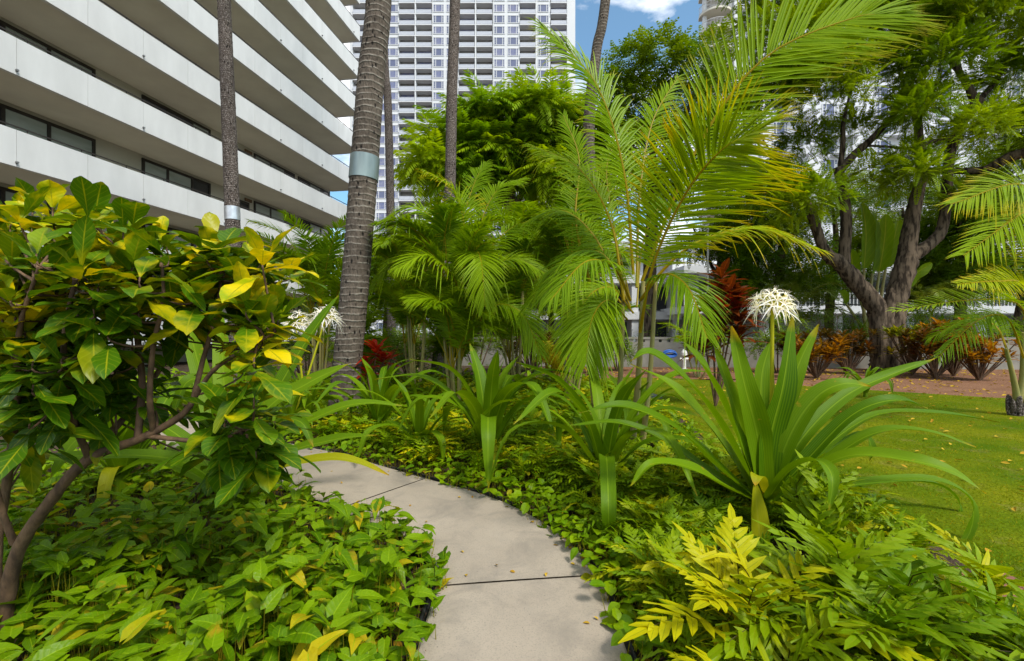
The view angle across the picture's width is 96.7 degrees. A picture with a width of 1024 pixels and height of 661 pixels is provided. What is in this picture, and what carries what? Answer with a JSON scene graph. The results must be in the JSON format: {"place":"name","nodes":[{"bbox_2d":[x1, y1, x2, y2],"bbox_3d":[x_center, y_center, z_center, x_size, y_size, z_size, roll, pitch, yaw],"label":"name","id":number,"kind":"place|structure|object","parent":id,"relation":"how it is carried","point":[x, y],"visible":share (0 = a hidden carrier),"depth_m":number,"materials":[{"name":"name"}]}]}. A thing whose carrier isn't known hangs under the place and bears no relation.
{"place":"outdoors","nodes":[
{"label":"outdoors","id":0,"kind":"place"},
{"bbox_2d":[0,0,359,364],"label":"apartment building","id":1,"kind":"structure","parent":0,"point":[119,98],"depth_m":19.92,"materials":[{"name":"paint"}]},
{"bbox_2d":[0,186,95,228],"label":"window","id":2,"kind":"structure","parent":1,"relation":"in","point":[5,193],"depth_m":15.27,"materials":[{"name":"black glass"}]},
{"bbox_2d":[0,103,95,156],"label":"window","id":3,"kind":"structure","parent":1,"relation":"in","point":[13,116],"depth_m":16.29,"materials":[{"name":"black glass"}]},
{"bbox_2d":[0,20,95,77],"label":"window","id":4,"kind":"structure","parent":1,"relation":"in","point":[3,24],"depth_m":16.28,"materials":[{"name":"black glass"}]},
{"bbox_2d":[141,223,199,250],"bbox_3d":[-15.774,-3.605,21.540,0.090,2.310,3.580,0,0,10],"label":"window","id":5,"kind":"structure","parent":1,"relation":"in","point":[145,225],"depth_m":21.47,"materials":[{"name":"black glass"}]},
{"bbox_2d":[141,158,210,196],"bbox_3d":[-15.774,-6.355,21.540,0.090,2.310,3.580,0,0,10],"label":"window","id":6,"kind":"structure","parent":1,"relation":"in","point":[148,166],"depth_m":21.31,"materials":[{"name":"black glass"}]},
{"bbox_2d":[141,94,210,135],"bbox_3d":[-15.774,-9.105,21.540,0.090,2.310,3.580,0,0,10],"label":"window","id":7,"kind":"structure","parent":1,"relation":"in","point":[143,97],"depth_m":21.28,"materials":[{"name":"black glass"}]},
{"bbox_2d":[254,201,293,225],"bbox_3d":[-14.610,-6.355,28.113,0.090,2.310,3.630,0,0,10],"label":"window","id":8,"kind":"structure","parent":1,"relation":"in","point":[259,207],"depth_m":27.58,"materials":[{"name":"black glass"}]},
{"bbox_2d":[254,153,294,178],"bbox_3d":[-14.610,-9.105,28.113,0.090,2.310,3.630,0,0,10],"label":"window","id":9,"kind":"structure","parent":1,"relation":"in","point":[255,155],"depth_m":27.93,"materials":[{"name":"black glass"}]},
{"bbox_2d":[299,218,328,235],"bbox_3d":[-13.911,-6.355,32.062,0.090,2.310,3.650,0,0,10],"label":"window","id":10,"kind":"structure","parent":1,"relation":"in","point":[316,228],"depth_m":32.05,"materials":[{"name":"black glass"}]},
{"bbox_2d":[159,419,626,660],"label":"path","id":11,"kind":"structure","parent":0,"point":[536,620],"depth_m":2.73,"materials":[{"name":"concrete"}]},
{"bbox_2d":[350,0,574,335],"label":"apartment tower","id":12,"kind":"structure","parent":0,"point":[495,40],"depth_m":114.11,"materials":[{"name":"white concrete"}]},
{"bbox_2d":[376,147,518,329],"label":"window","id":13,"kind":"structure","parent":12,"relation":"in","point":[382,172],"depth_m":114.12,"materials":[{"name":"grey glass"}]},
{"bbox_2d":[0,336,988,660],"bbox_3d":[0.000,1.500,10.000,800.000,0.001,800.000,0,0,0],"label":"ground","id":14,"kind":"structure","parent":0,"point":[182,366],"depth_m":3.83,"materials":[{"name":"soil"}]},
{"bbox_2d":[0,375,199,509],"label":"crinum lily","id":15,"kind":"object","parent":14,"relation":"on","point":[109,471],"visible":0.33,"depth_m":3.97,"materials":[{"name":"green plant"}]},
{"bbox_2d":[0,176,326,629],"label":"variegated shrub","id":16,"kind":"object","parent":14,"relation":"on","point":[61,359],"visible":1,"depth_m":1.99,"materials":[{"name":"green plant"}]},
{"bbox_2d":[99,340,311,446],"bbox_3d":[-3.291,0.776,4.838,2.099,1.508,1.867,0,0,-28],"label":"crinum lily","id":17,"kind":"object","parent":14,"relation":"on","point":[167,401],"visible":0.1,"depth_m":4.68,"materials":[{"name":"green plant"}]},
{"bbox_2d":[46,296,401,516],"bbox_3d":[-2.297,0.581,3.727,2.814,1.898,1.354,0,0,0],"label":"crinum lily","id":18,"kind":"object","parent":14,"relation":"on","point":[196,473],"visible":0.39,"depth_m":3.83,"materials":[{"name":"green plant"}]},
{"bbox_2d":[0,463,451,660],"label":"ground cover","id":19,"kind":"object","parent":14,"relation":"on","point":[310,615],"visible":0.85,"depth_m":2.31,"materials":[{"name":"green plant"}]},
{"bbox_2d":[217,0,240,381],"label":"coconut palm","id":20,"kind":"object","parent":14,"relation":"on","point":[232,216],"visible":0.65,"depth_m":10.87,"materials":[{"name":"brown plant"}]},
{"bbox_2d":[156,444,433,660],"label":"path edging","id":21,"kind":"object","parent":14,"relation":"on","point":[425,608],"visible":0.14,"depth_m":2.45,"materials":[{"name":"concrete"}]},
{"bbox_2d":[269,322,335,375],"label":"leafy shrub","id":22,"kind":"object","parent":14,"relation":"on","point":[305,352],"visible":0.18,"depth_m":12.24,"materials":[{"name":"green plant"}]},
{"bbox_2d":[272,304,343,440],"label":"crinum lily","id":23,"kind":"object","parent":14,"relation":"on","point":[296,402],"visible":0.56,"depth_m":6.28,"materials":[{"name":"green plant"}]},
{"bbox_2d":[238,210,382,371],"bbox_3d":[-4.823,-0.572,11.462,3.339,4.165,3.850,0,0,-11],"label":"areca palm","id":24,"kind":"object","parent":14,"relation":"on","point":[322,263],"visible":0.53,"depth_m":10.62,"materials":[{"name":"plant"}]},
{"bbox_2d":[282,309,353,415],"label":"crinum lily","id":25,"kind":"object","parent":14,"relation":"on","point":[310,407],"visible":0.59,"depth_m":6.51,"materials":[{"name":"green plant"}]},
{"bbox_2d":[0,422,700,660],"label":"edge creeper","id":26,"kind":"object","parent":14,"relation":"on","point":[613,613],"visible":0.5,"depth_m":3.67,"materials":[{"name":"green plant"}]},
{"bbox_2d":[321,296,389,384],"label":"leafy shrub","id":27,"kind":"object","parent":14,"relation":"on","point":[370,316],"visible":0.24,"depth_m":9.63,"materials":[{"name":"plant"}]},
{"bbox_2d":[37,364,677,441],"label":"undergrowth","id":28,"kind":"object","parent":14,"relation":"on","point":[530,391],"visible":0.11,"depth_m":8.72,"materials":[{"name":"green plant"}]},
{"bbox_2d":[328,0,391,415],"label":"coconut palm","id":29,"kind":"object","parent":14,"relation":"on","point":[364,164],"visible":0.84,"depth_m":7.31,"materials":[{"name":"brown plant"}]},
{"bbox_2d":[280,358,456,423],"bbox_3d":[-1.911,0.938,6.260,2.154,1.184,1.932,0,0,0],"label":"crinum lily","id":30,"kind":"object","parent":14,"relation":"on","point":[380,387],"visible":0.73,"depth_m":6.19,"materials":[{"name":"green plant"}]},
{"bbox_2d":[336,237,422,335],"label":"background tree","id":31,"kind":"object","parent":14,"relation":"on","point":[373,272],"visible":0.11,"depth_m":21.34,"materials":[{"name":"green plant"}]},
{"bbox_2d":[356,337,402,396],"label":"ti plant","id":32,"kind":"object","parent":14,"relation":"on","point":[377,350],"visible":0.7,"depth_m":7.69,"materials":[{"name":"red plant"}]},
{"bbox_2d":[384,52,396,362],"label":"coconut palm","id":33,"kind":"object","parent":14,"relation":"on","point":[389,161],"visible":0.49,"depth_m":19.85,"materials":[{"name":"brown plant"}]},
{"bbox_2d":[367,325,417,372],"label":"leafy shrub","id":34,"kind":"object","parent":14,"relation":"on","point":[395,338],"visible":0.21,"depth_m":12.02,"materials":[{"name":"green plant"}]},
{"bbox_2d":[342,375,465,463],"bbox_3d":[-1.027,1.134,5.445,1.894,1.232,1.323,0,0,0],"label":"crinum lily","id":35,"kind":"object","parent":14,"relation":"on","point":[420,413],"visible":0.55,"depth_m":5.32,"materials":[{"name":"green plant"}]},
{"bbox_2d":[385,324,433,373],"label":"leafy shrub","id":36,"kind":"object","parent":14,"relation":"on","point":[417,354],"visible":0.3,"depth_m":13.44,"materials":[{"name":"green plant"}]},
{"bbox_2d":[153,435,676,659],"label":"mulch chips","id":37,"kind":"object","parent":14,"relation":"on","point":[434,554],"visible":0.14,"depth_m":3.01,"materials":[{"name":"brown wood"}]},
{"bbox_2d":[368,212,489,387],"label":"areca palm","id":38,"kind":"object","parent":14,"relation":"on","point":[391,295],"visible":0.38,"depth_m":10.03,"materials":[{"name":"plant"}]},
{"bbox_2d":[147,372,723,485],"bbox_3d":[-1.942,1.302,8.480,9.674,0.396,8.786,0,0,0],"label":"fern carpet","id":39,"kind":"object","parent":14,"relation":"on","point":[539,452],"visible":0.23,"depth_m":5.63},
{"bbox_2d":[430,0,459,376],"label":"coconut palm","id":40,"kind":"object","parent":14,"relation":"on","point":[451,96],"visible":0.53,"depth_m":13.86,"materials":[{"name":"brown plant"}]},
{"bbox_2d":[421,316,484,369],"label":"leafy shrub","id":41,"kind":"object","parent":14,"relation":"on","point":[438,349],"visible":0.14,"depth_m":12.39,"materials":[{"name":"plant"}]},
{"bbox_2d":[287,442,637,660],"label":"path edging","id":42,"kind":"object","parent":14,"relation":"on","point":[633,654],"visible":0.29,"depth_m":3.98,"materials":[{"name":"concrete"}]},
{"bbox_2d":[367,159,565,404],"bbox_3d":[-0.740,-0.961,7.879,3.789,4.937,2.730,0,0,0],"label":"areca palm","id":43,"kind":"object","parent":14,"relation":"on","point":[454,310],"visible":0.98,"depth_m":7.49,"materials":[{"name":"plant"}]},
{"bbox_2d":[374,344,586,485],"bbox_3d":[-0.191,0.898,4.818,2.011,1.504,2.162,0,0,-33],"label":"crinum lily","id":44,"kind":"object","parent":14,"relation":"on","point":[492,386],"visible":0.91,"depth_m":4.72,"materials":[{"name":"green plant"}]},
{"bbox_2d":[464,320,502,364],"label":"leafy shrub","id":45,"kind":"object","parent":14,"relation":"on","point":[489,342],"visible":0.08,"depth_m":15.49,"materials":[{"name":"green plant"}]},
{"bbox_2d":[479,328,533,367],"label":"leafy shrub","id":46,"kind":"object","parent":14,"relation":"on","point":[500,348],"visible":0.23,"depth_m":16.17,"materials":[{"name":"green plant"}]},
{"bbox_2d":[385,63,630,221],"bbox_3d":[-0.297,-6.564,27.000,15.329,16.169,8.522,0,0,0],"label":"feathery tree","id":47,"kind":"object","parent":14,"relation":"on","point":[496,126],"visible":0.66,"depth_m":25.07,"materials":[{"name":"green plant"}]},
{"bbox_2d":[453,199,564,379],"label":"areca palm","id":48,"kind":"object","parent":14,"relation":"on","point":[518,285],"visible":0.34,"depth_m":10.59,"materials":[{"name":"plant"}]},
{"bbox_2d":[5,368,1023,660],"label":"fallen leaves","id":49,"kind":"object","parent":14,"relation":"on","point":[737,508],"visible":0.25,"depth_m":7.04,"materials":[{"name":"yellow plant"}]},
{"bbox_2d":[503,332,554,372],"bbox_3d":[0.681,0.762,15.997,2.001,1.506,1.426,0,0,0],"label":"croton","id":50,"kind":"object","parent":14,"relation":"on","point":[530,358],"visible":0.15,"depth_m":15.91,"materials":[{"name":"green plant"}]},
{"bbox_2d":[510,198,572,331],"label":"background tree","id":51,"kind":"object","parent":14,"relation":"on","point":[528,296],"visible":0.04,"depth_m":25.40,"materials":[{"name":"green plant"}]},
{"bbox_2d":[532,341,586,380],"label":"areca palm","id":52,"kind":"object","parent":14,"relation":"on","point":[556,364],"visible":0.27,"depth_m":10.95,"materials":[{"name":"plant"}]},
{"bbox_2d":[511,176,651,397],"bbox_3d":[1.394,-0.523,8.785,2.816,4.064,3.156,0,0,0],"label":"areca palm","id":53,"kind":"object","parent":14,"relation":"on","point":[546,241],"visible":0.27,"depth_m":8.43,"materials":[{"name":"plant"}]},
{"bbox_2d":[466,362,722,541],"bbox_3d":[0.697,0.986,4.092,2.228,1.432,2.226,0,0,38],"label":"crinum lily","id":54,"kind":"object","parent":14,"relation":"on","point":[602,440],"visible":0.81,"depth_m":3.92,"materials":[{"name":"green plant"}]},
{"bbox_2d":[573,372,697,446],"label":"crinum lily","id":55,"kind":"object","parent":14,"relation":"on","point":[665,425],"visible":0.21,"depth_m":5.37,"materials":[{"name":"green plant"}]},
{"bbox_2d":[622,528,705,602],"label":"fern","id":56,"kind":"object","parent":14,"relation":"on","point":[669,544],"visible":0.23,"depth_m":2.47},
{"bbox_2d":[569,16,770,341],"bbox_3d":[8.953,-7.818,25.191,10.790,18.664,6.464,0,0,-16],"label":"rounded tree","id":57,"kind":"object","parent":14,"relation":"on","point":[679,49],"visible":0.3,"depth_m":24.19,"materials":[{"name":"green plant"}]},
{"bbox_2d":[642,512,717,551],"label":"fern","id":58,"kind":"object","parent":14,"relation":"on","point":[669,520],"visible":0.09,"depth_m":2.94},
{"bbox_2d":[655,180,771,335],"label":"background tree","id":59,"kind":"object","parent":14,"relation":"on","point":[711,253],"visible":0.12,"depth_m":25.69,"materials":[{"name":"green plant"}]},
{"bbox_2d":[512,0,948,455],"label":"young coconut palm","id":60,"kind":"object","parent":14,"relation":"on","point":[586,327],"visible":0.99,"depth_m":4.82,"materials":[{"name":"plant"}]},
{"bbox_2d":[449,337,1019,369],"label":"garden wall","id":61,"kind":"structure","parent":14,"relation":"on","point":[663,345],"depth_m":18.55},
{"bbox_2d":[630,538,878,660],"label":"fern","id":62,"kind":"object","parent":14,"relation":"on","point":[813,568],"visible":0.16,"depth_m":2.09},
{"bbox_2d":[618,503,933,660],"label":"fern","id":63,"kind":"object","parent":14,"relation":"on","point":[745,545],"visible":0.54,"depth_m":1.93,"materials":[{"name":"plant"}]},
{"bbox_2d":[701,174,856,335],"bbox_3d":[14.107,-3.694,24.488,8.623,10.447,5.896,0,0,-23],"label":"background tree","id":64,"kind":"object","parent":14,"relation":"on","point":[777,259],"visible":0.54,"depth_m":23.49,"materials":[{"name":"green plant"}]},
{"bbox_2d":[543,427,1023,660],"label":"fern bed","id":65,"kind":"object","parent":14,"relation":"on","point":[651,496],"visible":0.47,"depth_m":3.11,"materials":[{"name":"plant"}]},
{"bbox_2d":[570,286,999,541],"bbox_3d":[2.354,0.671,3.272,3.867,2.012,1.455,0,0,0],"label":"crinum lily","id":66,"kind":"object","parent":14,"relation":"on","point":[778,426],"visible":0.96,"depth_m":3.29,"materials":[{"name":"green plant"}]},
{"bbox_2d":[674,596,932,660],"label":"fern","id":67,"kind":"object","parent":14,"relation":"on","point":[769,642],"visible":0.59,"depth_m":1.73,"materials":[{"name":"plant"}]},
{"bbox_2d":[755,281,851,332],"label":"areca palm","id":68,"kind":"object","parent":14,"relation":"on","point":[814,293],"visible":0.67,"depth_m":20.86,"materials":[{"name":"plant"}]},
{"bbox_2d":[624,317,1022,340],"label":"hedge","id":69,"kind":"object","parent":14,"relation":"on","point":[824,324],"visible":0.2,"depth_m":18.59,"materials":[{"name":"green plant"}]},
{"bbox_2d":[780,450,867,535],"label":"fern","id":70,"kind":"object","parent":14,"relation":"on","point":[815,503],"visible":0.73,"depth_m":2.91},
{"bbox_2d":[766,157,906,335],"bbox_3d":[19.264,-4.188,26.734,10.723,11.441,6.437,0,0,-8],"label":"background tree","id":71,"kind":"object","parent":14,"relation":"on","point":[858,225],"visible":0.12,"depth_m":26.54,"materials":[{"name":"green plant"}]},
{"bbox_2d":[804,305,868,344],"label":"leafy shrub","id":72,"kind":"object","parent":14,"relation":"on","point":[860,325],"visible":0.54,"depth_m":18.63,"materials":[{"name":"green plant"}]},
{"bbox_2d":[803,467,899,519],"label":"fern","id":73,"kind":"object","parent":14,"relation":"on","point":[848,478],"visible":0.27,"depth_m":3.09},
{"bbox_2d":[700,540,1013,660],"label":"fern","id":74,"kind":"object","parent":14,"relation":"on","point":[727,644],"visible":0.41,"depth_m":1.77,"materials":[{"name":"plant"}]},
{"bbox_2d":[733,502,1009,660],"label":"fern","id":75,"kind":"object","parent":14,"relation":"on","point":[821,547],"visible":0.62,"depth_m":2.10,"materials":[{"name":"plant"}]},
{"bbox_2d":[748,555,1016,660],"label":"fern","id":76,"kind":"object","parent":14,"relation":"on","point":[981,624],"visible":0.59,"depth_m":1.72,"materials":[{"name":"plant"}]},
{"bbox_2d":[840,203,932,334],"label":"travellers palm","id":77,"kind":"object","parent":14,"relation":"on","point":[879,242],"visible":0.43,"depth_m":19.76,"materials":[{"name":"plant"}]},
{"bbox_2d":[825,161,981,320],"bbox_3d":[22.951,-3.856,26.012,10.908,10.777,6.118,0,0,-30],"label":"background tree","id":78,"kind":"object","parent":14,"relation":"on","point":[924,226],"visible":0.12,"depth_m":25.44,"materials":[{"name":"green plant"}]},
{"bbox_2d":[803,526,1023,660],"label":"fern","id":79,"kind":"object","parent":14,"relation":"on","point":[901,577],"visible":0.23,"depth_m":1.83,"materials":[{"name":"plant"}]},
{"bbox_2d":[906,301,982,336],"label":"leafy shrub","id":80,"kind":"object","parent":14,"relation":"on","point":[941,318],"visible":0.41,"depth_m":18.54,"materials":[{"name":"green plant"}]},
{"bbox_2d":[908,277,985,325],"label":"areca palm","id":81,"kind":"object","parent":14,"relation":"on","point":[939,287],"visible":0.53,"depth_m":21.42,"materials":[{"name":"plant"}]},
{"bbox_2d":[903,519,1023,647],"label":"fern","id":82,"kind":"object","parent":14,"relation":"on","point":[977,564],"visible":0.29,"depth_m":2.13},
{"bbox_2d":[903,543,1023,660],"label":"fern","id":83,"kind":"object","parent":14,"relation":"on","point":[932,562],"visible":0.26,"depth_m":1.85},
{"bbox_2d":[907,130,1023,321],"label":"background tree","id":84,"kind":"object","parent":14,"relation":"on","point":[956,268],"visible":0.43,"depth_m":22.67,"materials":[{"name":"green plant"}]},
{"bbox_2d":[943,301,1023,336],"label":"leafy shrub","id":85,"kind":"object","parent":14,"relation":"on","point":[963,307],"visible":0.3,"depth_m":18.55,"materials":[{"name":"green plant"}]},
{"bbox_2d":[950,578,1023,660],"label":"fern","id":86,"kind":"object","parent":14,"relation":"on","point":[1017,654],"visible":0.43,"depth_m":1.71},
{"bbox_2d":[952,181,1023,336],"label":"background tree","id":87,"kind":"object","parent":14,"relation":"on","point":[1018,312],"visible":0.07,"depth_m":25.95,"materials":[{"name":"green plant"}]},
{"bbox_2d":[330,0,701,315],"label":"sky","id":88,"kind":"structure","parent":0,"point":[625,16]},
{"bbox_2d":[475,241,681,341],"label":"pavilion","id":89,"kind":"structure","parent":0,"point":[632,323],"depth_m":42.18,"materials":[{"name":"white concrete"}]},
{"bbox_2d":[638,322,665,341],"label":"window","id":90,"kind":"structure","parent":89,"relation":"in","point":[657,326],"depth_m":42.91,"materials":[{"name":"black glass"}]},
{"bbox_2d":[638,287,665,309],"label":"window","id":91,"kind":"structure","parent":89,"relation":"in","point":[661,304],"depth_m":42.91,"materials":[{"name":"black glass"}]},
{"bbox_2d":[659,322,745,376],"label":"areca palm","id":92,"kind":"object","parent":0,"point":[687,349],"visible":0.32,"depth_m":14.66,"materials":[{"name":"plant"}]},
{"bbox_2d":[542,367,1018,397],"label":"dirt","id":93,"kind":"structure","parent":0,"point":[966,386],"depth_m":13.62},
{"bbox_2d":[583,0,609,377],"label":"coconut palm","id":94,"kind":"object","parent":93,"relation":"on","point":[598,39],"visible":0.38,"depth_m":14.36,"materials":[{"name":"brown plant"}]},
{"bbox_2d":[604,327,643,370],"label":"leafy shrub","id":95,"kind":"object","parent":93,"relation":"on","point":[629,351],"visible":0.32,"depth_m":16.75,"materials":[{"name":"green plant"}]},
{"bbox_2d":[744,310,811,372],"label":"leafy shrub","id":96,"kind":"object","parent":93,"relation":"on","point":[767,338],"visible":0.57,"depth_m":16.06,"materials":[{"name":"green plant"}]},
{"bbox_2d":[774,330,818,356],"bbox_3d":[9.820,0.744,15.750,1.554,1.536,1.334,0,0,0],"label":"croton","id":97,"kind":"object","parent":93,"relation":"on","point":[781,346],"visible":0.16,"depth_m":15.78,"materials":[{"name":"green plant"}]},
{"bbox_2d":[782,332,856,377],"bbox_3d":[9.494,0.777,14.209,1.883,1.474,1.343,0,0,0],"label":"croton","id":98,"kind":"object","parent":93,"relation":"on","point":[815,370],"visible":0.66,"depth_m":13.98,"materials":[{"name":"orange plant"}]},
{"bbox_2d":[816,327,883,372],"bbox_3d":[11.452,0.696,15.600,2.032,1.638,1.329,0,0,0],"label":"croton","id":99,"kind":"object","parent":93,"relation":"on","point":[860,350],"visible":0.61,"depth_m":15.44,"materials":[{"name":"orange plant"}]},
{"bbox_2d":[714,0,1023,371],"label":"spreading tree","id":100,"kind":"object","parent":93,"relation":"on","point":[966,29],"visible":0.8,"depth_m":15.90,"materials":[{"name":"green plant"}]},
{"bbox_2d":[878,324,945,374],"bbox_3d":[13.503,0.641,15.382,2.094,1.746,1.340,0,0,0],"label":"croton","id":101,"kind":"object","parent":93,"relation":"on","point":[891,332],"visible":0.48,"depth_m":15.31,"materials":[{"name":"orange plant"}]},
{"bbox_2d":[895,324,979,378],"bbox_3d":[13.229,0.651,14.169,2.197,1.730,1.349,0,0,0],"label":"croton","id":102,"kind":"object","parent":93,"relation":"on","point":[927,350],"visible":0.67,"depth_m":14.10,"materials":[{"name":"orange plant"}]},
{"bbox_2d":[914,317,988,375],"bbox_3d":[14.457,0.520,14.851,2.266,1.992,1.333,0,0,0],"label":"croton","id":103,"kind":"object","parent":93,"relation":"on","point":[955,368],"visible":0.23,"depth_m":14.82,"materials":[{"name":"orange plant"}]},
{"bbox_2d":[937,330,1019,380],"bbox_3d":[13.972,0.735,13.588,2.199,1.560,1.468,0,0,0],"label":"croton","id":104,"kind":"object","parent":93,"relation":"on","point":[984,354],"visible":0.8,"depth_m":13.44,"materials":[{"name":"orange plant"}]},
{"bbox_2d":[600,377,1023,580],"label":"lawn","id":105,"kind":"structure","parent":0,"point":[982,501],"depth_m":5.22,"materials":[{"name":"plant"}]},
{"bbox_2d":[677,258,768,405],"bbox_3d":[4.140,0.056,8.996,1.493,2.899,1.395,0,0,0],"label":"ti plant","id":106,"kind":"object","parent":105,"relation":"on","point":[728,286],"visible":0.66,"depth_m":8.82,"materials":[{"name":"red plant"}]},
{"bbox_2d":[828,366,910,396],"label":"crinum lily","id":107,"kind":"object","parent":105,"relation":"on","point":[868,373],"visible":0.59,"depth_m":10.16,"materials":[{"name":"green plant"}]},
{"bbox_2d":[885,156,1023,415],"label":"young coconut palm","id":108,"kind":"object","parent":105,"relation":"on","point":[1014,404],"visible":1,"depth_m":7.10,"materials":[{"name":"plant"}]},
{"bbox_2d":[660,250,1022,336],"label":"parking deck","id":109,"kind":"structure","parent":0,"point":[701,269],"depth_m":38.45,"materials":[{"name":"paint"}]},
{"bbox_2d":[698,0,1023,259],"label":"balcony building","id":110,"kind":"structure","parent":0,"point":[709,13],"depth_m":67.50,"materials":[{"name":"paint"}]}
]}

